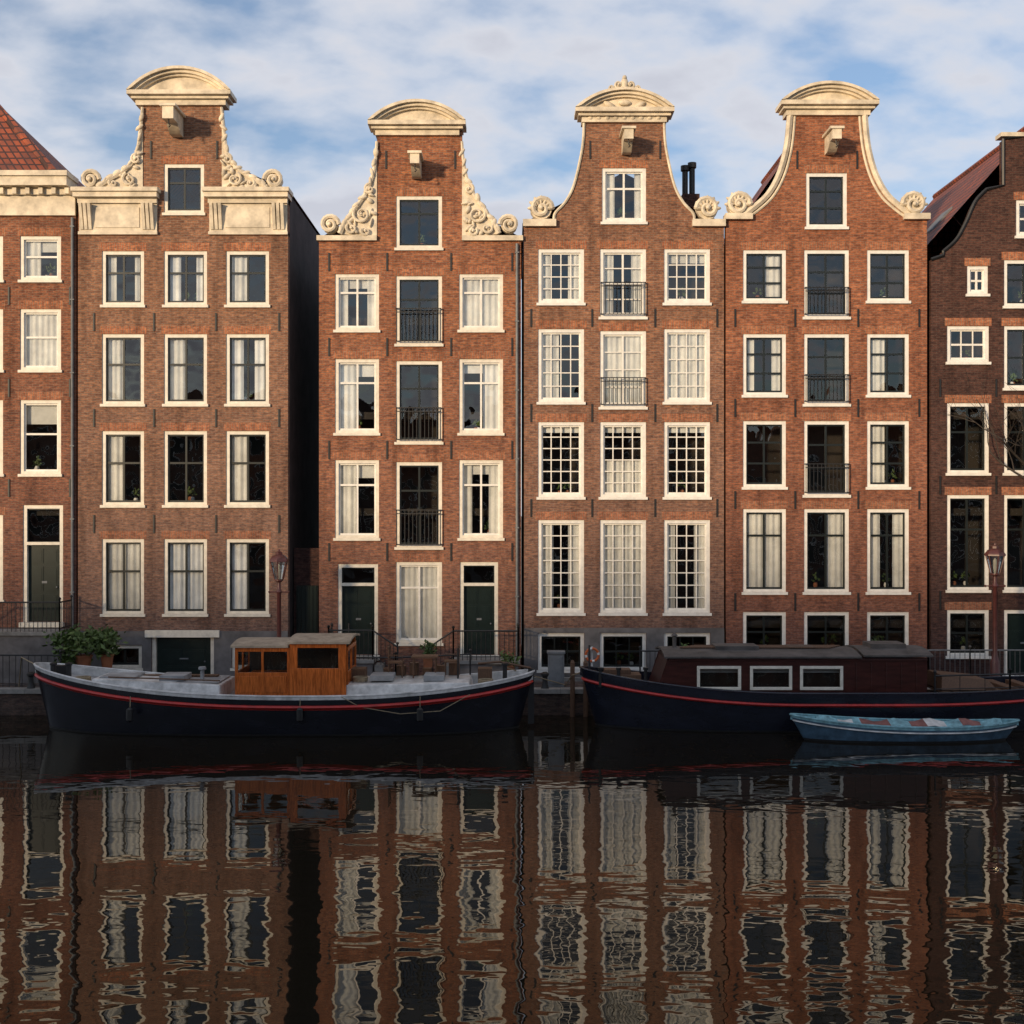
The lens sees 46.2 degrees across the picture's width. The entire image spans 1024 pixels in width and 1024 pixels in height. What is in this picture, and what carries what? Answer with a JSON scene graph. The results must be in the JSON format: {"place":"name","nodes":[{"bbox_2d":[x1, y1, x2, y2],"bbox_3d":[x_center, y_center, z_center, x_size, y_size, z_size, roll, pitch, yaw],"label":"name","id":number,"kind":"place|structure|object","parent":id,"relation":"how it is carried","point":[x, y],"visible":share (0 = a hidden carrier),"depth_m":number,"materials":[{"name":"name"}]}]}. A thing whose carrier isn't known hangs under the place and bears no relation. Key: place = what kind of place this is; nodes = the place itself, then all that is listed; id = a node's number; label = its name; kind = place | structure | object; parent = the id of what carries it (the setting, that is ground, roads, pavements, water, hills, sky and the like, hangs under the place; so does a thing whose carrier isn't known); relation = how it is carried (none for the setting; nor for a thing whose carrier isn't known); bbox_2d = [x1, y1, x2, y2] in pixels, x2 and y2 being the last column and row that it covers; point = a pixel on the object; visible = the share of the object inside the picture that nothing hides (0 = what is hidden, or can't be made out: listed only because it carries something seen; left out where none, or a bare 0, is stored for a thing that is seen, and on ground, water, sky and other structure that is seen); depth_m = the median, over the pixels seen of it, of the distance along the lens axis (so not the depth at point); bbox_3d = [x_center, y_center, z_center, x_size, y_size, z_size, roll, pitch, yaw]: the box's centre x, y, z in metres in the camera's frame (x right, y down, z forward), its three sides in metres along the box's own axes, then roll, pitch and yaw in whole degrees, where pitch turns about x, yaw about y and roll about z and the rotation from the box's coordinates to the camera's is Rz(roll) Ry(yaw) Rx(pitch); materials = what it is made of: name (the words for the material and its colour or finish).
{"place":"outdoors","nodes":[
{"label":"outdoors","id":0,"kind":"place"},
{"bbox_2d":[0,647,582,686],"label":"street","id":1,"kind":"structure","parent":0,"point":[539,683],"depth_m":38.40,"materials":[{"name":"brick"}]},
{"bbox_2d":[0,650,61,686],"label":"iron fence","id":2,"kind":"object","parent":1,"relation":"on","point":[41,655],"visible":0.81,"depth_m":37.44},
{"bbox_2d":[0,595,72,682],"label":"stone stoop","id":3,"kind":"object","parent":1,"relation":"on","point":[20,640],"visible":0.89,"depth_m":38.70,"materials":[{"name":"paint"}]},
{"bbox_2d":[0,199,77,664],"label":"walls","id":4,"kind":"structure","parent":1,"relation":"on","point":[39,490],"depth_m":40.00,"materials":[{"name":"brick"}]},
{"bbox_2d":[0,236,62,621],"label":"window frames","id":5,"kind":"structure","parent":4,"relation":"attached to","point":[26,543],"depth_m":40.03,"materials":[{"name":"wood"}]},
{"bbox_2d":[25,240,59,541],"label":"window sashes","id":6,"kind":"object","parent":5,"relation":"attached to","point":[26,338],"depth_m":40.09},
{"bbox_2d":[0,228,62,514],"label":"window lintels","id":7,"kind":"structure","parent":4,"relation":"attached to","point":[40,305],"depth_m":39.99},
{"bbox_2d":[0,280,63,626],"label":"window sills","id":8,"kind":"structure","parent":4,"relation":"attached to","point":[40,624],"depth_m":39.93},
{"bbox_2d":[27,242,56,468],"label":"curtains","id":9,"kind":"object","parent":8,"relation":"attached to","point":[41,352],"visible":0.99,"depth_m":40.21,"materials":[{"name":"fabric"}]},
{"bbox_2d":[0,170,78,215],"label":"gable ornament","id":10,"kind":"object","parent":4,"relation":"attached to","point":[35,192],"visible":0.94,"depth_m":39.81,"materials":[{"name":"beige paint"}]},
{"bbox_2d":[0,105,84,186],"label":"roof","id":11,"kind":"structure","parent":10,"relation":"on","point":[21,148],"depth_m":40.89,"materials":[{"name":"red tile"}]},
{"bbox_2d":[8,217,74,662],"bbox_3d":[-15.678,-2.100,39.938,2.229,15.400,0.117,0,0,0],"label":"ironwork","id":12,"kind":"object","parent":4,"relation":"attached to","point":[71,395],"visible":0.91,"depth_m":39.89,"materials":[{"name":"black metal"}]},
{"bbox_2d":[29,545,59,621],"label":"doors","id":13,"kind":"structure","parent":4,"relation":"attached to","point":[44,573],"depth_m":40.15,"materials":[{"name":"green paint"}]},
{"bbox_2d":[52,648,78,663],"bbox_3d":[-14.039,4.755,37.753,0.960,0.971,0.584,0,0,0],"label":"potted shrub","id":14,"kind":"object","parent":1,"relation":"on","point":[67,659],"visible":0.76,"depth_m":37.69,"materials":[{"name":"green plant"}]},
{"bbox_2d":[41,623,127,665],"bbox_3d":[-13.631,4.305,38.019,2.431,1.530,2.192,0,0,17],"label":"potted shrub","id":15,"kind":"object","parent":1,"relation":"on","point":[77,641],"visible":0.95,"depth_m":37.69,"materials":[{"name":"green plant"}]},
{"bbox_2d":[91,624,123,667],"bbox_3d":[-12.873,4.294,38.084,1.054,1.444,1.012,0,0,29],"label":"potted shrub","id":16,"kind":"object","parent":1,"relation":"on","point":[107,660],"visible":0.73,"depth_m":37.99,"materials":[{"name":"green plant"}]},
{"bbox_2d":[78,106,289,636],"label":"walls","id":17,"kind":"structure","parent":1,"relation":"on","point":[202,131],"depth_m":40.00,"materials":[{"name":"brick"}]},
{"bbox_2d":[70,65,292,234],"bbox_3d":[-10.967,-11.983,39.650,7.200,5.500,1.800,0,0,0],"label":"gable ornament","id":18,"kind":"object","parent":17,"relation":"attached to","point":[123,201],"visible":1,"depth_m":39.86,"materials":[{"name":"beige paint"}]},
{"bbox_2d":[77,631,287,675],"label":"plinth","id":19,"kind":"structure","parent":17,"relation":"attached to","point":[224,641],"depth_m":39.95,"materials":[{"name":"paint"}]},
{"bbox_2d":[100,213,269,670],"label":"window sills","id":20,"kind":"structure","parent":17,"relation":"attached to","point":[185,405],"depth_m":39.93,"materials":[{"name":"stone"}]},
{"bbox_2d":[100,156,270,538],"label":"window lintels","id":21,"kind":"structure","parent":17,"relation":"attached to","point":[185,330],"depth_m":39.99,"materials":[{"name":"brick"}]},
{"bbox_2d":[102,164,268,673],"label":"window frames","id":22,"kind":"structure","parent":17,"relation":"attached to","point":[156,634],"depth_m":40.03,"materials":[{"name":"wood"}]},
{"bbox_2d":[157,638,210,673],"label":"doors","id":23,"kind":"structure","parent":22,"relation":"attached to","point":[192,655],"depth_m":40.15,"materials":[{"name":"green paint"}]},
{"bbox_2d":[106,168,265,664],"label":"window sashes","id":24,"kind":"object","parent":22,"relation":"attached to","point":[186,365],"depth_m":40.09,"materials":[{"name":"wood"}]},
{"bbox_2d":[108,257,264,662],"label":"curtains","id":25,"kind":"object","parent":22,"relation":"attached to","point":[177,551],"visible":0.94,"depth_m":40.20,"materials":[{"name":"fabric"}]},
{"bbox_2d":[93,141,279,532],"bbox_3d":[-10.850,-5.833,39.981,6.219,13.067,0.032,0,0,0],"label":"ironwork","id":26,"kind":"object","parent":17,"relation":"attached to","point":[215,409],"visible":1,"depth_m":39.97,"materials":[{"name":"black metal"}]},
{"bbox_2d":[113,202,264,662],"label":"interior","id":27,"kind":"object","parent":17,"relation":"attached to","point":[195,454],"visible":0.25,"depth_m":41.30,"materials":[{"name":"black"}]},
{"bbox_2d":[268,549,289,636],"bbox_3d":[-7.320,3.341,37.700,0.640,4.358,0.554,0,0,-30],"label":"street lamp","id":28,"kind":"object","parent":1,"relation":"on","point":[281,558],"visible":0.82,"depth_m":37.64,"materials":[{"name":"paint"}]},
{"bbox_2d":[290,198,318,636],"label":"side walls","id":29,"kind":"structure","parent":1,"relation":"on","point":[304,388],"depth_m":42.97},
{"bbox_2d":[327,623,398,675],"bbox_3d":[-4.844,4.600,39.369,2.365,1.840,0.858,0,0,0],"label":"stone stoop","id":30,"kind":"object","parent":1,"relation":"on","point":[369,665],"visible":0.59,"depth_m":39.01,"materials":[{"name":"paint"}]},
{"bbox_2d":[319,131,520,674],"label":"walls","id":31,"kind":"structure","parent":1,"relation":"on","point":[438,170],"depth_m":40.00,"materials":[{"name":"brick"}]},
{"bbox_2d":[342,586,493,653],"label":"doors","id":32,"kind":"structure","parent":31,"relation":"attached to","point":[358,607],"depth_m":40.15,"materials":[{"name":"green paint"}]},
{"bbox_2d":[333,248,503,660],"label":"window sills","id":33,"kind":"structure","parent":31,"relation":"attached to","point":[418,443],"depth_m":39.93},
{"bbox_2d":[341,234,497,637],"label":"curtains","id":34,"kind":"object","parent":33,"relation":"attached to","point":[409,609],"visible":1,"depth_m":40.20,"materials":[{"name":"fabric"}]},
{"bbox_2d":[335,196,502,654],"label":"window frames","id":35,"kind":"structure","parent":31,"relation":"attached to","point":[399,464],"depth_m":40.03,"materials":[{"name":"wood"}]},
{"bbox_2d":[339,200,499,639],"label":"window sashes","id":36,"kind":"object","parent":35,"relation":"attached to","point":[357,383],"depth_m":40.09,"materials":[{"name":"wood"}]},
{"bbox_2d":[333,188,504,561],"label":"window lintels","id":37,"kind":"structure","parent":31,"relation":"attached to","point":[418,357],"depth_m":39.99,"materials":[{"name":"brick"}]},
{"bbox_2d":[316,99,522,242],"bbox_3d":[-3.067,-11.333,39.750,6.867,4.600,1.600,0,0,0],"label":"gable ornament","id":38,"kind":"object","parent":31,"relation":"attached to","point":[416,117],"visible":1,"depth_m":39.88,"materials":[{"name":"beige paint"}]},
{"bbox_2d":[328,151,518,655],"bbox_3d":[-2.945,-3.217,39.945,6.363,17.633,0.150,0,0,0],"label":"ironwork","id":39,"kind":"object","parent":31,"relation":"attached to","point":[436,411],"visible":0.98,"depth_m":39.89,"materials":[{"name":"black metal"}]},
{"bbox_2d":[419,639,436,666],"bbox_3d":[-2.675,4.597,38.326,0.619,1.046,0.885,0,0,0],"label":"potted plant","id":40,"kind":"object","parent":1,"relation":"on","point":[427,662],"visible":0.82,"depth_m":38.12,"materials":[{"name":"green plant"}]},
{"bbox_2d":[427,623,519,674],"bbox_3d":[-1.256,4.600,39.269,3.032,1.840,1.058,0,0,0],"label":"stone stoop","id":41,"kind":"object","parent":1,"relation":"on","point":[464,664],"visible":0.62,"depth_m":38.81,"materials":[{"name":"paint"}]},
{"bbox_2d":[499,650,521,669],"bbox_3d":[-0.040,4.854,38.081,0.735,0.920,0.552,0,0,0],"label":"potted plant","id":42,"kind":"object","parent":1,"relation":"on","point":[506,658],"visible":0.67,"depth_m":38.09,"materials":[{"name":"green plant"}]},
{"bbox_2d":[522,234,523,668],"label":"side walls","id":43,"kind":"structure","parent":1,"relation":"on","point":[523,453],"depth_m":41.74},
{"bbox_2d":[521,174,713,278],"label":"roof","id":44,"kind":"structure","parent":43,"relation":"on","point":[629,199],"depth_m":42.55,"materials":[{"name":"black tile"}]},
{"bbox_2d":[681,162,699,218],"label":"chimney","id":45,"kind":"object","parent":44,"relation":"on","point":[691,198],"visible":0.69,"depth_m":41.40,"materials":[{"name":"black metal"}]},
{"bbox_2d":[543,255,703,664],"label":"interior","id":46,"kind":"object","parent":43,"relation":"attached to","point":[610,644],"visible":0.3,"depth_m":41.30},
{"bbox_2d":[547,650,564,686],"bbox_3d":[1.393,4.960,38.000,0.570,1.120,0.480,0,0,0],"label":"utility cabinet","id":47,"kind":"object","parent":1,"relation":"on","point":[556,665],"visible":0.88,"depth_m":37.78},
{"bbox_2d":[534,677,582,680],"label":"kerb","id":48,"kind":"structure","parent":1,"relation":"on","point":[565,679],"depth_m":39.10,"materials":[{"name":"grey stone"}]},
{"bbox_2d":[585,647,599,665],"bbox_3d":[2.507,4.870,37.562,0.478,1.300,0.145,0,0,0],"label":"life ring stand","id":49,"kind":"object","parent":1,"relation":"on","point":[597,657],"visible":0.79,"depth_m":37.50,"materials":[{"name":"grey paint"}]},
{"bbox_2d":[524,123,723,627],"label":"walls","id":50,"kind":"structure","parent":1,"relation":"on","point":[578,216],"depth_m":40.00,"materials":[{"name":"brick"}]},
{"bbox_2d":[538,168,709,669],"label":"window frames","id":51,"kind":"structure","parent":50,"relation":"attached to","point":[643,334],"depth_m":40.03,"materials":[{"name":"wood"}]},
{"bbox_2d":[543,174,703,664],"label":"curtains","id":52,"kind":"object","parent":51,"relation":"attached to","point":[614,360],"visible":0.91,"depth_m":40.20,"materials":[{"name":"fabric"}]},
{"bbox_2d":[541,172,705,666],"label":"window sashes","id":53,"kind":"object","parent":51,"relation":"attached to","point":[622,448],"depth_m":40.09,"materials":[{"name":"wood"}]},
{"bbox_2d":[524,628,723,676],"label":"plinth","id":54,"kind":"structure","parent":50,"relation":"attached to","point":[654,637],"depth_m":39.95,"materials":[{"name":"paint"}]},
{"bbox_2d":[530,141,717,516],"bbox_3d":[3.733,-6.100,39.945,6.252,12.533,0.150,0,0,0],"label":"ironwork","id":55,"kind":"object","parent":50,"relation":"attached to","point":[621,285],"visible":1,"depth_m":39.88,"materials":[{"name":"black metal"}]},
{"bbox_2d":[536,160,711,519],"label":"window lintels","id":56,"kind":"structure","parent":50,"relation":"attached to","point":[623,327],"depth_m":39.99,"materials":[{"name":"brick"}]},
{"bbox_2d":[536,222,711,672],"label":"window sills","id":57,"kind":"structure","parent":50,"relation":"attached to","point":[622,408],"depth_m":39.93,"materials":[{"name":"stone"}]},
{"bbox_2d":[523,75,725,228],"bbox_3d":[3.733,-11.992,39.750,6.733,4.983,1.600,0,0,0],"label":"gable ornament","id":58,"kind":"object","parent":50,"relation":"attached to","point":[624,100],"visible":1,"depth_m":39.83,"materials":[{"name":"beige paint"}]},
{"bbox_2d":[639,646,657,670],"bbox_3d":[6.691,4.910,38.600,5.242,1.220,0.095,0,0,0],"label":"iron fence","id":59,"kind":"object","parent":1,"relation":"on","point":[640,650],"visible":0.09,"depth_m":38.58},
{"bbox_2d":[724,116,926,657],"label":"walls","id":60,"kind":"structure","parent":1,"relation":"on","point":[872,216],"depth_m":40.00,"materials":[{"name":"brick"}]},
{"bbox_2d":[743,173,908,644],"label":"window frames","id":61,"kind":"structure","parent":60,"relation":"attached to","point":[846,337],"depth_m":40.03,"materials":[{"name":"wood"}]},
{"bbox_2d":[747,256,902,644],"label":"curtains","id":62,"kind":"object","parent":61,"relation":"attached to","point":[772,555],"visible":0.9,"depth_m":40.20,"materials":[{"name":"fabric"}]},
{"bbox_2d":[746,177,904,645],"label":"window sashes","id":63,"kind":"object","parent":61,"relation":"attached to","point":[825,208],"depth_m":40.09,"materials":[{"name":"wood"}]},
{"bbox_2d":[741,165,910,508],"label":"window lintels","id":64,"kind":"structure","parent":60,"relation":"attached to","point":[825,330],"depth_m":39.99,"materials":[{"name":"brick"}]},
{"bbox_2d":[741,227,910,594],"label":"window sills","id":65,"kind":"structure","parent":60,"relation":"attached to","point":[825,405],"depth_m":39.93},
{"bbox_2d":[723,80,930,220],"bbox_3d":[10.477,-11.973,39.750,6.847,4.520,1.600,0,0,0],"label":"gable ornament","id":66,"kind":"object","parent":60,"relation":"attached to","point":[830,98],"visible":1,"depth_m":39.86,"materials":[{"name":"beige paint"}]},
{"bbox_2d":[734,151,919,610],"bbox_3d":[10.500,-4.367,39.945,6.185,15.333,0.150,0,0,0],"label":"ironwork","id":67,"kind":"object","parent":60,"relation":"attached to","point":[829,378],"visible":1,"depth_m":39.88,"materials":[{"name":"black metal"}]},
{"bbox_2d":[927,264,927,669],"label":"side walls","id":68,"kind":"structure","parent":1,"relation":"on","point":[927,462],"depth_m":40.34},
{"bbox_2d":[951,270,1021,648],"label":"interior","id":69,"kind":"object","parent":68,"relation":"attached to","point":[975,514],"visible":0.31,"depth_m":41.30,"materials":[{"name":"black"}]},
{"bbox_2d":[927,645,1023,673],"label":"iron fence","id":70,"kind":"object","parent":1,"relation":"on","point":[969,649],"visible":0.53,"depth_m":38.78,"materials":[{"name":"metal"}]},
{"bbox_2d":[928,137,1023,676],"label":"walls","id":71,"kind":"structure","parent":1,"relation":"on","point":[989,231],"depth_m":40.00,"materials":[{"name":"brick"}]},
{"bbox_2d":[921,127,1023,269],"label":"roof","id":72,"kind":"structure","parent":71,"relation":"attached to","point":[960,192],"depth_m":45.63,"materials":[{"name":"red tile"}]},
{"bbox_2d":[927,207,951,233],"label":"skylight","id":73,"kind":"object","parent":72,"relation":"on","point":[936,222],"visible":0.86,"depth_m":42.21},
{"bbox_2d":[930,136,1020,608],"bbox_3d":[17.633,-4.669,39.980,7.366,15.804,0.120,0,0,0],"label":"ironwork","id":74,"kind":"object","parent":71,"relation":"attached to","point":[957,237],"visible":0.98,"depth_m":39.94,"materials":[{"name":"black metal"}]},
{"bbox_2d":[945,236,1023,675],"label":"window sills","id":75,"kind":"structure","parent":71,"relation":"attached to","point":[981,474],"depth_m":39.93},
{"bbox_2d":[951,291,1021,648],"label":"curtains","id":76,"kind":"object","parent":75,"relation":"attached to","point":[1012,376],"visible":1,"depth_m":40.35,"materials":[{"name":"fabric"}]},
{"bbox_2d":[945,192,1023,609],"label":"window lintels","id":77,"kind":"structure","parent":71,"relation":"attached to","point":[980,399],"depth_m":39.99,"materials":[{"name":"brick"}]},
{"bbox_2d":[947,200,1023,672],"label":"window frames","id":78,"kind":"structure","parent":71,"relation":"attached to","point":[986,465],"depth_m":40.03,"materials":[{"name":"wood"}]},
{"bbox_2d":[950,204,1023,652],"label":"window sashes","id":79,"kind":"object","parent":78,"relation":"attached to","point":[966,529],"depth_m":40.09,"materials":[{"name":"wood"}]},
{"bbox_2d":[995,132,1023,140],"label":"gable ornament","id":80,"kind":"object","parent":71,"relation":"on","point":[999,136],"visible":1,"depth_m":39.90,"materials":[{"name":"beige paint"}]},
{"bbox_2d":[1007,614,1023,672],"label":"doors","id":81,"kind":"structure","parent":71,"relation":"in","point":[1015,638],"depth_m":40.15,"materials":[{"name":"green paint"}]},
{"bbox_2d":[937,371,1023,478],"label":"bare tree","id":82,"kind":"object","parent":1,"relation":"on","point":[1012,452],"visible":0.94,"depth_m":38.47,"materials":[{"name":"brown plant"}]},
{"bbox_2d":[984,543,1005,675],"bbox_3d":[15.174,3.247,37.700,0.640,4.546,0.554,0,0,30],"label":"street lamp","id":83,"kind":"object","parent":1,"relation":"on","point":[994,568],"visible":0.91,"depth_m":37.64,"materials":[{"name":"paint"}]},
{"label":"side walls","id":84,"kind":"object","parent":1,"relation":"on","visible":0},
{"bbox_2d":[749,154,840,222],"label":"roof","id":85,"kind":"structure","parent":84,"relation":"on","point":[817,200],"depth_m":45.61,"materials":[{"name":"red tile"}]},
{"bbox_2d":[747,256,902,645],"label":"interior","id":86,"kind":"object","parent":84,"relation":"attached to","point":[815,455],"visible":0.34,"depth_m":41.30,"materials":[{"name":"black"}]},
{"bbox_2d":[0,687,592,714],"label":"quay wall","id":87,"kind":"structure","parent":0,"point":[26,701],"depth_m":37.00,"materials":[{"name":"brick"}]},
{"bbox_2d":[27,672,34,688],"bbox_3d":[-14.902,5.205,37.180,0.247,0.510,0.260,0,0,0],"label":"mooring bollard","id":88,"kind":"object","parent":87,"relation":"on","point":[30,685],"visible":0.94,"depth_m":37.11,"materials":[{"name":"black metal"}]},
{"bbox_2d":[541,672,548,688],"bbox_3d":[1.020,5.205,37.180,0.247,0.510,0.260,0,0,0],"label":"mooring bollard","id":89,"kind":"object","parent":87,"relation":"on","point":[544,675],"visible":0.94,"depth_m":37.10,"materials":[{"name":"black metal"}]},
{"bbox_2d":[294,548,318,633],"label":"garden gate","id":90,"kind":"structure","parent":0,"point":[306,590],"depth_m":40.80,"materials":[{"name":"wood"}]},
{"bbox_2d":[0,715,1023,1023],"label":"water","id":91,"kind":"structure","parent":0,"point":[560,869],"depth_m":20.53,"materials":[{"name":"black liquid"}]},
{"bbox_2d":[18,623,565,735],"bbox_3d":[-6.831,5.045,35.245,17.018,3.450,4.136,0,0,0],"label":"canal barge","id":92,"kind":"object","parent":91,"relation":"on","point":[309,684],"visible":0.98,"depth_m":33.92,"materials":[{"name":"black paint"}]},
{"bbox_2d":[570,660,574,716],"bbox_3d":[1.855,5.910,36.800,0.148,2.720,0.148,0,0,0],"label":"mooring post","id":93,"kind":"object","parent":91,"relation":"in","point":[572,690],"visible":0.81,"depth_m":36.73,"materials":[{"name":"brown wood"}]},
{"bbox_2d":[583,660,587,716],"bbox_3d":[2.257,5.910,36.800,0.148,2.720,0.148,0,0,0],"label":"mooring post","id":94,"kind":"object","parent":91,"relation":"in","point":[585,701],"visible":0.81,"depth_m":36.74,"materials":[{"name":"brown wood"}]},
{"bbox_2d":[565,633,1023,732],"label":"houseboat","id":95,"kind":"object","parent":91,"relation":"on","point":[737,687],"visible":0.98,"depth_m":34.30,"materials":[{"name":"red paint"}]},
{"bbox_2d":[697,666,842,689],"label":"cabin window frames","id":96,"kind":"structure","parent":95,"relation":"in","point":[698,667],"depth_m":34.27,"materials":[{"name":"beige paint"}]},
{"bbox_2d":[789,713,1019,743],"bbox_3d":[10.813,6.156,33.050,6.348,1.228,1.357,0,0,0],"label":"rowing boat","id":97,"kind":"object","parent":91,"relation":"on","point":[829,728],"visible":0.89,"depth_m":32.61,"materials":[{"name":"blue paint"}]},
{"bbox_2d":[0,0,1023,515],"label":"sky","id":98,"kind":"structure","parent":0,"point":[306,78],"materials":[{"name":"blue"}]},
{"bbox_2d":[521,516,521,646],"bbox_3d":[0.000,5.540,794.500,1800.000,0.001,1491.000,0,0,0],"label":"ground","id":99,"kind":"structure","parent":0,"point":[521,581],"depth_m":95.66,"materials":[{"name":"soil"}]},
{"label":"side walls","id":100,"kind":"object","parent":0,"visible":0},
{"bbox_2d":[27,252,58,541],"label":"interior","id":101,"kind":"object","parent":100,"relation":"attached to","point":[44,525],"visible":0.03,"depth_m":41.30,"materials":[{"name":"black"}]},
{"bbox_2d":[170,170,319,234],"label":"roof","id":102,"kind":"structure","parent":100,"relation":"on","point":[177,193],"depth_m":43.91,"materials":[{"name":"black tile"}]},
{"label":"side walls","id":103,"kind":"object","parent":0,"visible":0},
{"bbox_2d":[343,282,492,582],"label":"interior","id":104,"kind":"object","parent":103,"relation":"attached to","point":[409,398],"visible":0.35,"depth_m":41.30,"materials":[{"name":"black"}]},
{"bbox_2d":[326,202,521,261],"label":"roof","id":105,"kind":"structure","parent":103,"relation":"on","point":[409,228],"depth_m":44.81,"materials":[{"name":"black tile"}]}
]}

